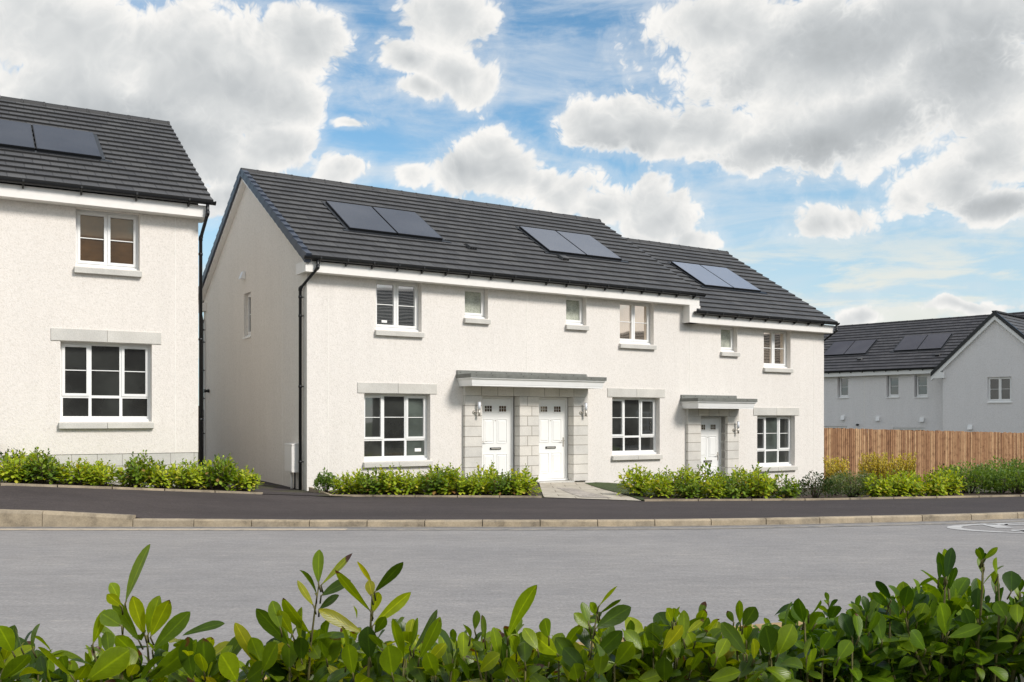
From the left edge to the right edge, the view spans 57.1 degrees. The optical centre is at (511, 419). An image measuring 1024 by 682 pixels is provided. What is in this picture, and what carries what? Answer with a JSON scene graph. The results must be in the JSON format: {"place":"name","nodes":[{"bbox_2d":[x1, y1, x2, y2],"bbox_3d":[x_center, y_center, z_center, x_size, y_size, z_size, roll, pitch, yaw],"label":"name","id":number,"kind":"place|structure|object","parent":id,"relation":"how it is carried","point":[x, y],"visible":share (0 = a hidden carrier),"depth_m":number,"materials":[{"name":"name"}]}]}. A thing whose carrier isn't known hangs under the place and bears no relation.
{"place":"outdoors","nodes":[
{"label":"outdoors","id":0,"kind":"place"},
{"bbox_2d":[203,470,321,495],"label":"side lane","id":1,"kind":"structure","parent":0,"point":[273,490],"depth_m":18.72,"materials":[{"name":"concrete"}]},
{"bbox_2d":[0,482,1011,500],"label":"garden ground","id":2,"kind":"structure","parent":0,"point":[304,491],"depth_m":20.27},
{"bbox_2d":[0,96,215,517],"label":"detached house","id":3,"kind":"structure","parent":2,"relation":"on","point":[103,214],"depth_m":17.94,"materials":[{"name":"paint"}]},
{"bbox_2d":[51,328,160,428],"bbox_3d":[-7.693,-0.758,17.859,1.930,1.855,0.325,0,0,-30],"label":"window","id":4,"kind":"structure","parent":3,"relation":"in","point":[103,385],"depth_m":17.90,"materials":[{"name":"white plastic"}]},
{"bbox_2d":[74,209,141,276],"bbox_3d":[-7.680,-3.340,17.866,1.180,1.220,0.325,0,0,-30],"label":"window","id":5,"kind":"structure","parent":3,"relation":"in","point":[103,239],"depth_m":17.92,"materials":[{"name":"white plastic"}]},
{"bbox_2d":[0,481,254,491],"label":"soil bed","id":6,"kind":"object","parent":2,"relation":"on","point":[116,485],"visible":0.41,"depth_m":17.20,"materials":[{"name":"brown soil"}]},
{"bbox_2d":[0,448,31,482],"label":"laurel shrub","id":7,"kind":"object","parent":6,"relation":"on","point":[9,470],"visible":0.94,"depth_m":16.14,"materials":[{"name":"green plant"}]},
{"bbox_2d":[10,447,44,482],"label":"laurel shrub","id":8,"kind":"object","parent":6,"relation":"on","point":[29,478],"visible":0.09,"depth_m":16.68,"materials":[{"name":"green plant"}]},
{"bbox_2d":[15,447,64,483],"bbox_3d":[-8.229,0.811,16.464,0.860,0.675,0.826,0,0,24],"label":"laurel shrub","id":9,"kind":"object","parent":6,"relation":"on","point":[46,471],"visible":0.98,"depth_m":16.35,"materials":[{"name":"green plant"}]},
{"bbox_2d":[55,456,96,484],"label":"laurel shrub","id":10,"kind":"object","parent":6,"relation":"on","point":[77,475],"visible":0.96,"depth_m":16.62,"materials":[{"name":"green plant"}]},
{"bbox_2d":[82,457,114,483],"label":"laurel shrub","id":11,"kind":"object","parent":6,"relation":"on","point":[93,466],"visible":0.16,"depth_m":17.07,"materials":[{"name":"green plant"}]},
{"bbox_2d":[83,459,118,485],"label":"laurel shrub","id":12,"kind":"object","parent":6,"relation":"on","point":[102,476],"visible":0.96,"depth_m":16.77,"materials":[{"name":"green plant"}]},
{"bbox_2d":[113,465,143,485],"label":"laurel shrub","id":13,"kind":"object","parent":6,"relation":"on","point":[120,469],"visible":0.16,"depth_m":17.33,"materials":[{"name":"green plant"}]},
{"bbox_2d":[114,450,160,487],"bbox_3d":[-6.791,0.905,17.119,0.894,0.714,0.858,0,0,35],"label":"laurel shrub","id":14,"kind":"object","parent":6,"relation":"on","point":[134,473],"visible":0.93,"depth_m":16.99,"materials":[{"name":"green plant"}]},
{"bbox_2d":[140,461,174,487],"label":"laurel shrub","id":15,"kind":"object","parent":6,"relation":"on","point":[161,474],"visible":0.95,"depth_m":17.08,"materials":[{"name":"green plant"}]},
{"bbox_2d":[149,460,182,487],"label":"laurel shrub","id":16,"kind":"object","parent":6,"relation":"on","point":[162,462],"visible":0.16,"depth_m":17.57,"materials":[{"name":"green plant"}]},
{"bbox_2d":[162,458,206,488],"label":"laurel shrub","id":17,"kind":"object","parent":6,"relation":"on","point":[193,475],"visible":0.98,"depth_m":17.31,"materials":[{"name":"green plant"}]},
{"bbox_2d":[198,453,241,490],"bbox_3d":[-5.523,0.986,17.677,0.866,0.710,0.902,0,0,-7],"label":"laurel shrub","id":18,"kind":"object","parent":6,"relation":"on","point":[217,481],"visible":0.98,"depth_m":17.63,"materials":[{"name":"green plant"}]},
{"bbox_2d":[201,453,238,487],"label":"laurel shrub","id":19,"kind":"object","parent":6,"relation":"on","point":[209,463],"visible":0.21,"depth_m":18.02,"materials":[{"name":"green plant"}]},
{"bbox_2d":[224,465,263,490],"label":"laurel shrub","id":20,"kind":"object","parent":6,"relation":"on","point":[245,479],"visible":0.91,"depth_m":17.75,"materials":[{"name":"green plant"}]},
{"bbox_2d":[1,483,262,493],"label":"garden edging","id":21,"kind":"object","parent":2,"relation":"on","point":[96,487],"visible":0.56,"depth_m":16.58,"materials":[{"name":"concrete"}]},
{"bbox_2d":[198,168,542,494],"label":"terraced house","id":22,"kind":"structure","parent":2,"relation":"on","point":[338,338],"depth_m":21.68,"materials":[{"name":"white paint"}]},
{"bbox_2d":[245,293,250,336],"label":"window","id":23,"kind":"structure","parent":22,"relation":"in","point":[249,295],"depth_m":23.60,"materials":[{"name":"white plastic"}]},
{"bbox_2d":[357,382,436,467],"bbox_3d":[-2.580,0.123,21.029,1.950,1.855,0.325,0,0,-32],"label":"window","id":24,"kind":"structure","parent":22,"relation":"in","point":[395,425],"depth_m":21.09,"materials":[{"name":"white plastic"}]},
{"bbox_2d":[375,280,423,337],"bbox_3d":[-2.559,-2.475,21.043,1.180,1.250,0.325,0,0,-32],"label":"window","id":25,"kind":"structure","parent":22,"relation":"in","point":[396,302],"depth_m":21.11,"materials":[{"name":"white plastic"}]},
{"bbox_2d":[464,287,490,323],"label":"window","id":26,"kind":"structure","parent":22,"relation":"in","point":[474,297],"depth_m":22.20,"materials":[{"name":"white plastic"}]},
{"bbox_2d":[482,399,510,479],"bbox_3d":[-0.395,0.489,22.511,0.892,1.961,0.115,0,0,-32],"label":"door","id":27,"kind":"structure","parent":22,"relation":"in","point":[496,413],"depth_m":22.54,"materials":[{"name":"white plastic"}]},
{"bbox_2d":[327,490,539,495],"bbox_3d":[-1.775,1.494,19.120,4.650,0.054,1.760,0,0,0],"label":"soil bed","id":28,"kind":"object","parent":2,"relation":"on","point":[537,493],"visible":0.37,"depth_m":18.70,"materials":[{"name":"brown soil"}]},
{"bbox_2d":[313,467,337,492],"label":"leafy shrub","id":29,"kind":"object","parent":28,"relation":"on","point":[325,482],"visible":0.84,"depth_m":18.86,"materials":[{"name":"green plant"}]},
{"bbox_2d":[328,470,362,494],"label":"laurel shrub","id":30,"kind":"object","parent":28,"relation":"on","point":[345,488],"visible":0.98,"depth_m":18.58,"materials":[{"name":"green plant"}]},
{"bbox_2d":[345,467,371,492],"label":"laurel shrub","id":31,"kind":"object","parent":28,"relation":"on","point":[355,475],"visible":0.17,"depth_m":19.04,"materials":[{"name":"green plant"}]},
{"bbox_2d":[354,466,392,494],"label":"laurel shrub","id":32,"kind":"object","parent":28,"relation":"on","point":[367,486],"visible":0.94,"depth_m":18.47,"materials":[{"name":"green plant"}]},
{"bbox_2d":[372,463,404,494],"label":"laurel shrub","id":33,"kind":"object","parent":28,"relation":"on","point":[391,485],"visible":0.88,"depth_m":18.54,"materials":[{"name":"green plant"}]},
{"bbox_2d":[394,469,427,494],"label":"laurel shrub","id":34,"kind":"object","parent":28,"relation":"on","point":[410,484],"visible":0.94,"depth_m":18.52,"materials":[{"name":"green plant"}]},
{"bbox_2d":[419,464,460,494],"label":"laurel shrub","id":35,"kind":"object","parent":28,"relation":"on","point":[431,483],"visible":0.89,"depth_m":18.56,"materials":[{"name":"green plant"}]},
{"bbox_2d":[421,461,459,493],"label":"laurel shrub","id":36,"kind":"object","parent":28,"relation":"on","point":[430,474],"visible":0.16,"depth_m":19.03,"materials":[{"name":"green plant"}]},
{"bbox_2d":[437,463,477,494],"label":"laurel shrub","id":37,"kind":"object","parent":28,"relation":"on","point":[459,485],"visible":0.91,"depth_m":18.48,"materials":[{"name":"green plant"}]},
{"bbox_2d":[461,469,493,494],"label":"laurel shrub","id":38,"kind":"object","parent":28,"relation":"on","point":[474,487],"visible":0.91,"depth_m":18.59,"materials":[{"name":"green plant"}]},
{"bbox_2d":[472,460,502,493],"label":"laurel shrub","id":39,"kind":"object","parent":28,"relation":"on","point":[490,474],"visible":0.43,"depth_m":18.97,"materials":[{"name":"green plant"}]},
{"bbox_2d":[486,469,518,495],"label":"laurel shrub","id":40,"kind":"object","parent":28,"relation":"on","point":[500,484],"visible":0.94,"depth_m":18.51,"materials":[{"name":"green plant"}]},
{"bbox_2d":[504,463,541,495],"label":"laurel shrub","id":41,"kind":"object","parent":28,"relation":"on","point":[521,484],"visible":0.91,"depth_m":18.48,"materials":[{"name":"green plant"}]},
{"bbox_2d":[331,495,541,497],"bbox_3d":[-1.470,1.532,18.250,4.085,0.136,0.056,0,0,1],"label":"garden edging","id":42,"kind":"object","parent":2,"relation":"on","point":[490,496],"visible":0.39,"depth_m":18.23,"materials":[{"name":"concrete"}]},
{"bbox_2d":[404,197,705,484],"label":"terraced house","id":43,"kind":"structure","parent":2,"relation":"on","point":[607,344],"depth_m":24.34,"materials":[{"name":"white paint"}]},
{"bbox_2d":[539,400,564,478],"bbox_3d":[0.961,0.489,23.373,0.902,1.961,0.115,0,0,-32],"label":"door","id":44,"kind":"structure","parent":43,"relation":"in","point":[551,412],"depth_m":23.40,"materials":[{"name":"white plastic"}]},
{"bbox_2d":[565,296,588,330],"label":"window","id":45,"kind":"structure","parent":43,"relation":"in","point":[573,305],"depth_m":23.76,"materials":[{"name":"white plastic"}]},
{"bbox_2d":[607,388,664,459],"bbox_3d":[3.223,0.123,24.715,1.940,1.855,0.325,0,0,-32],"label":"window","id":46,"kind":"structure","parent":43,"relation":"in","point":[633,419],"depth_m":24.80,"materials":[{"name":"white plastic"}]},
{"bbox_2d":[619,301,656,349],"bbox_3d":[3.236,-2.475,24.722,1.210,1.250,0.325,0,0,-32],"label":"window","id":47,"kind":"structure","parent":43,"relation":"in","point":[634,316],"depth_m":24.80,"materials":[{"name":"white plastic"}]},
{"bbox_2d":[539,482,640,500],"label":"slab path","id":48,"kind":"structure","parent":2,"relation":"on","point":[549,489],"depth_m":20.05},
{"bbox_2d":[556,487,610,497],"bbox_3d":[1.360,1.529,19.726,0.577,0.027,3.032,0,0,-12],"label":"gravel patch","id":49,"kind":"object","parent":48,"relation":"on","point":[577,492],"visible":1,"depth_m":19.44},
{"bbox_2d":[586,482,657,499],"bbox_3d":[2.380,1.613,20.915,1.240,0.166,6.170,0,0,0],"label":"lawn strip","id":50,"kind":"object","parent":2,"relation":"on","point":[609,486],"visible":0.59,"depth_m":21.37,"materials":[{"name":"green plant"}]},
{"bbox_2d":[614,463,652,495],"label":"laurel shrub","id":51,"kind":"object","parent":50,"relation":"on","point":[638,487],"visible":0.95,"depth_m":18.98,"materials":[{"name":"green plant"}]},
{"bbox_2d":[624,237,839,487],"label":"terraced house","id":52,"kind":"structure","parent":2,"relation":"on","point":[756,366],"depth_m":27.42,"materials":[{"name":"white paint"}]},
{"bbox_2d":[701,419,718,481],"bbox_3d":[5.465,0.960,26.234,0.892,1.961,0.115,0,0,-32],"label":"door","id":53,"kind":"structure","parent":52,"relation":"in","point":[709,427],"depth_m":26.29,"materials":[{"name":"white wood"}]},
{"bbox_2d":[720,326,739,356],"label":"window","id":54,"kind":"structure","parent":52,"relation":"in","point":[726,332],"depth_m":26.63,"materials":[{"name":"white plastic"}]},
{"bbox_2d":[753,407,798,471],"bbox_3d":[7.689,0.578,27.551,1.920,1.845,0.325,0,0,-32],"label":"window","id":55,"kind":"structure","parent":52,"relation":"in","point":[773,432],"depth_m":27.64,"materials":[{"name":"white plastic"}]},
{"bbox_2d":[763,329,792,372],"bbox_3d":[7.719,-2.005,27.571,1.190,1.250,0.325,0,0,-32],"label":"window","id":56,"kind":"structure","parent":52,"relation":"in","point":[774,340],"depth_m":27.64,"materials":[{"name":"white plastic"}]},
{"bbox_2d":[637,490,1023,498],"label":"soil bed","id":57,"kind":"object","parent":2,"relation":"on","point":[846,496],"visible":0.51,"depth_m":19.46,"materials":[{"name":"brown soil"}]},
{"bbox_2d":[645,470,673,497],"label":"laurel shrub","id":58,"kind":"object","parent":57,"relation":"on","point":[658,487],"visible":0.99,"depth_m":18.45,"materials":[{"name":"green plant"}]},
{"bbox_2d":[644,465,683,495],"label":"laurel shrub","id":59,"kind":"object","parent":57,"relation":"on","point":[672,478],"visible":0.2,"depth_m":19.09,"materials":[{"name":"green plant"}]},
{"bbox_2d":[671,471,703,498],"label":"laurel shrub","id":60,"kind":"object","parent":57,"relation":"on","point":[691,491],"visible":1,"depth_m":18.42,"materials":[{"name":"green plant"}]},
{"bbox_2d":[670,464,708,496],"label":"laurel shrub","id":61,"kind":"object","parent":57,"relation":"on","point":[681,471],"visible":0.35,"depth_m":19.09,"materials":[{"name":"green plant"}]},
{"bbox_2d":[692,458,727,497],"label":"laurel shrub","id":62,"kind":"object","parent":57,"relation":"on","point":[708,471],"visible":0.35,"depth_m":19.11,"materials":[{"name":"green plant"}]},
{"bbox_2d":[700,473,726,498],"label":"laurel shrub","id":63,"kind":"object","parent":57,"relation":"on","point":[715,489],"visible":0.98,"depth_m":18.42,"materials":[{"name":"green plant"}]},
{"bbox_2d":[718,468,751,498],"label":"laurel shrub","id":64,"kind":"object","parent":57,"relation":"on","point":[733,490],"visible":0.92,"depth_m":18.39,"materials":[{"name":"green plant"}]},
{"bbox_2d":[720,465,752,497],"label":"laurel shrub","id":65,"kind":"object","parent":57,"relation":"on","point":[742,472],"visible":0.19,"depth_m":19.12,"materials":[{"name":"green plant"}]},
{"bbox_2d":[736,466,781,498],"bbox_3d":[4.829,1.269,18.477,0.863,0.709,0.808,0,0,-1],"label":"laurel shrub","id":66,"kind":"object","parent":57,"relation":"on","point":[762,489],"visible":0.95,"depth_m":18.41,"materials":[{"name":"green plant"}]},
{"bbox_2d":[740,462,780,497],"bbox_3d":[5.023,1.260,19.199,0.994,0.807,0.858,0,0,36],"label":"laurel shrub","id":67,"kind":"object","parent":57,"relation":"on","point":[757,465],"visible":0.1,"depth_m":19.22,"materials":[{"name":"green plant"}]},
{"bbox_2d":[768,470,801,498],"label":"laurel shrub","id":68,"kind":"object","parent":57,"relation":"on","point":[787,490],"visible":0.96,"depth_m":18.51,"materials":[{"name":"green plant"}]},
{"bbox_2d":[797,470,833,497],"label":"evergreen shrub","id":69,"kind":"object","parent":57,"relation":"on","point":[814,487],"visible":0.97,"depth_m":18.69,"materials":[{"name":"grey plant"}]},
{"bbox_2d":[822,456,849,494],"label":"broom shrub","id":70,"kind":"object","parent":57,"relation":"on","point":[834,468],"visible":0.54,"depth_m":20.23,"materials":[{"name":"yellow plant"}]},
{"bbox_2d":[820,468,882,496],"bbox_3d":[6.950,1.300,19.208,1.287,0.636,0.987,0,0,0],"label":"heather shrub","id":71,"kind":"object","parent":57,"relation":"on","point":[845,485],"visible":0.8,"depth_m":19.06,"materials":[{"name":"green plant"}]},
{"bbox_2d":[858,471,894,496],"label":"laurel shrub","id":72,"kind":"object","parent":57,"relation":"on","point":[879,492],"visible":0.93,"depth_m":18.80,"materials":[{"name":"green plant"}]},
{"bbox_2d":[857,452,903,482],"bbox_3d":[8.052,1.176,20.505,1.031,0.968,0.825,0,0,0],"label":"broom shrub","id":73,"kind":"object","parent":57,"relation":"on","point":[878,467],"visible":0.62,"depth_m":20.41,"materials":[{"name":"yellow plant"}]},
{"bbox_2d":[882,469,916,496],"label":"laurel shrub","id":74,"kind":"object","parent":57,"relation":"on","point":[896,484],"visible":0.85,"depth_m":18.82,"materials":[{"name":"green plant"}]},
{"bbox_2d":[890,451,918,492],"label":"broom shrub","id":75,"kind":"object","parent":57,"relation":"on","point":[909,465],"visible":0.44,"depth_m":20.43,"materials":[{"name":"yellow plant"}]},
{"bbox_2d":[896,468,928,496],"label":"laurel shrub","id":76,"kind":"object","parent":57,"relation":"on","point":[913,477],"visible":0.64,"depth_m":18.97,"materials":[{"name":"green plant"}]},
{"bbox_2d":[917,467,955,495],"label":"laurel shrub","id":77,"kind":"object","parent":57,"relation":"on","point":[936,488],"visible":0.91,"depth_m":19.08,"materials":[{"name":"green plant"}]},
{"bbox_2d":[932,462,966,495],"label":"laurel shrub","id":78,"kind":"object","parent":57,"relation":"on","point":[954,487],"visible":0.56,"depth_m":19.24,"materials":[{"name":"green plant"}]},
{"bbox_2d":[938,458,1002,493],"bbox_3d":[9.684,1.194,20.003,1.429,0.795,1.096,0,0,0],"label":"leafy shrub","id":79,"kind":"object","parent":57,"relation":"on","point":[977,476],"visible":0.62,"depth_m":19.80,"materials":[{"name":"green plant"}]},
{"bbox_2d":[968,454,1023,492],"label":"leafy shrub","id":80,"kind":"object","parent":57,"relation":"on","point":[1004,466],"visible":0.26,"depth_m":20.35,"materials":[{"name":"green plant"}]},
{"bbox_2d":[982,466,1023,493],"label":"leafy shrub","id":81,"kind":"object","parent":57,"relation":"on","point":[1008,484],"visible":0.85,"depth_m":19.62,"materials":[{"name":"green plant"}]},
{"bbox_2d":[644,495,1023,500],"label":"garden edging","id":82,"kind":"object","parent":2,"relation":"on","point":[804,499],"visible":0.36,"depth_m":18.08,"materials":[{"name":"concrete"}]},
{"bbox_2d":[824,310,1023,432],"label":"cross gabled house","id":83,"kind":"structure","parent":2,"relation":"on","point":[964,373],"depth_m":47.34,"materials":[{"name":"white paint"}]},
{"bbox_2d":[839,377,847,397],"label":"window","id":84,"kind":"structure","parent":83,"relation":"in","point":[843,380],"depth_m":50.03,"materials":[{"name":"white plastic"}]},
{"bbox_2d":[888,376,898,396],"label":"window","id":85,"kind":"structure","parent":83,"relation":"in","point":[893,380],"depth_m":48.10,"materials":[{"name":"white plastic"}]},
{"bbox_2d":[893,428,924,430],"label":"patio door","id":86,"kind":"structure","parent":83,"relation":"in","point":[914,429],"depth_m":47.36,"materials":[{"name":"white plastic"}]},
{"bbox_2d":[916,375,926,396],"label":"window","id":87,"kind":"structure","parent":83,"relation":"in","point":[921,379],"depth_m":47.09,"materials":[{"name":"white plastic"}]},
{"bbox_2d":[988,377,1010,401],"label":"window","id":88,"kind":"structure","parent":83,"relation":"in","point":[999,388],"depth_m":43.26,"materials":[{"name":"white plastic"}]},
{"bbox_2d":[824,428,1023,484],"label":"timber fence","id":89,"kind":"object","parent":2,"relation":"on","point":[931,449],"visible":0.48,"depth_m":31.79,"materials":[{"name":"brown wood"}]},
{"bbox_2d":[0,519,1023,681],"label":"road","id":90,"kind":"structure","parent":0,"point":[54,584],"depth_m":9.96,"materials":[{"name":"grey asphalt"}]},
{"bbox_2d":[0,529,345,529],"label":"edge line","id":91,"kind":"object","parent":90,"relation":"on","point":[172,529],"visible":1,"depth_m":13.62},
{"bbox_2d":[0,509,1023,526],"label":"kerb","id":92,"kind":"structure","parent":90,"relation":"on","point":[27,518],"depth_m":14.02,"materials":[{"name":"concrete"}]},
{"bbox_2d":[347,521,1023,529],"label":"edge line","id":93,"kind":"object","parent":90,"relation":"on","point":[693,528],"visible":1,"depth_m":13.75,"materials":[{"name":"grey concrete"}]},
{"bbox_2d":[581,518,1023,526],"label":"gutter strip","id":94,"kind":"object","parent":90,"relation":"on","point":[794,524],"visible":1,"depth_m":14.28,"materials":[{"name":"grey concrete"}]},
{"bbox_2d":[947,523,1023,532],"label":"speed roundel","id":95,"kind":"object","parent":90,"relation":"on","point":[995,525],"visible":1,"depth_m":13.99,"materials":[{"name":"white paint"}]},
{"bbox_2d":[0,485,1023,519],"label":"footpath","id":96,"kind":"structure","parent":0,"point":[169,504],"depth_m":15.76,"materials":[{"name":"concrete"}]},
{"bbox_2d":[0,0,1023,405],"label":"sky","id":97,"kind":"structure","parent":0,"point":[865,158],"materials":[{"name":"blue"}]},
{"bbox_2d":[545,627,1023,681],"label":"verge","id":98,"kind":"structure","parent":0,"point":[1021,676],"depth_m":6.00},
{"bbox_2d":[0,624,142,681],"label":"hedge plant","id":99,"kind":"object","parent":98,"relation":"on","point":[22,660],"visible":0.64,"depth_m":1.76,"materials":[{"name":"green plant"}]},
{"bbox_2d":[28,544,232,681],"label":"hedge plant","id":100,"kind":"object","parent":98,"relation":"on","point":[118,662],"visible":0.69,"depth_m":1.74,"materials":[{"name":"green plant"}]},
{"bbox_2d":[147,550,406,681],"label":"hedge plant","id":101,"kind":"object","parent":98,"relation":"on","point":[281,656],"visible":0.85,"depth_m":1.77,"materials":[{"name":"green plant"}]},
{"bbox_2d":[318,561,485,681],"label":"hedge plant","id":102,"kind":"object","parent":98,"relation":"on","point":[369,656],"visible":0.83,"depth_m":1.74,"materials":[{"name":"green plant"}]},
{"bbox_2d":[431,585,581,681],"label":"hedge plant","id":103,"kind":"object","parent":98,"relation":"on","point":[510,654],"visible":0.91,"depth_m":1.83,"materials":[{"name":"green plant"}]},
{"bbox_2d":[536,586,689,681],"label":"hedge plant","id":104,"kind":"object","parent":98,"relation":"on","point":[608,657],"visible":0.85,"depth_m":1.88,"materials":[{"name":"green plant"}]},
{"bbox_2d":[613,600,802,681],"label":"hedge plant","id":105,"kind":"object","parent":98,"relation":"on","point":[701,650],"visible":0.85,"depth_m":1.87,"materials":[{"name":"green plant"}]},
{"bbox_2d":[751,596,918,681],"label":"hedge plant","id":106,"kind":"object","parent":98,"relation":"on","point":[827,655],"visible":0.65,"depth_m":2.03,"materials":[{"name":"green plant"}]},
{"bbox_2d":[819,547,1023,681],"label":"hedge plant","id":107,"kind":"object","parent":98,"relation":"on","point":[945,630],"visible":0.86,"depth_m":2.07,"materials":[{"name":"green plant"}]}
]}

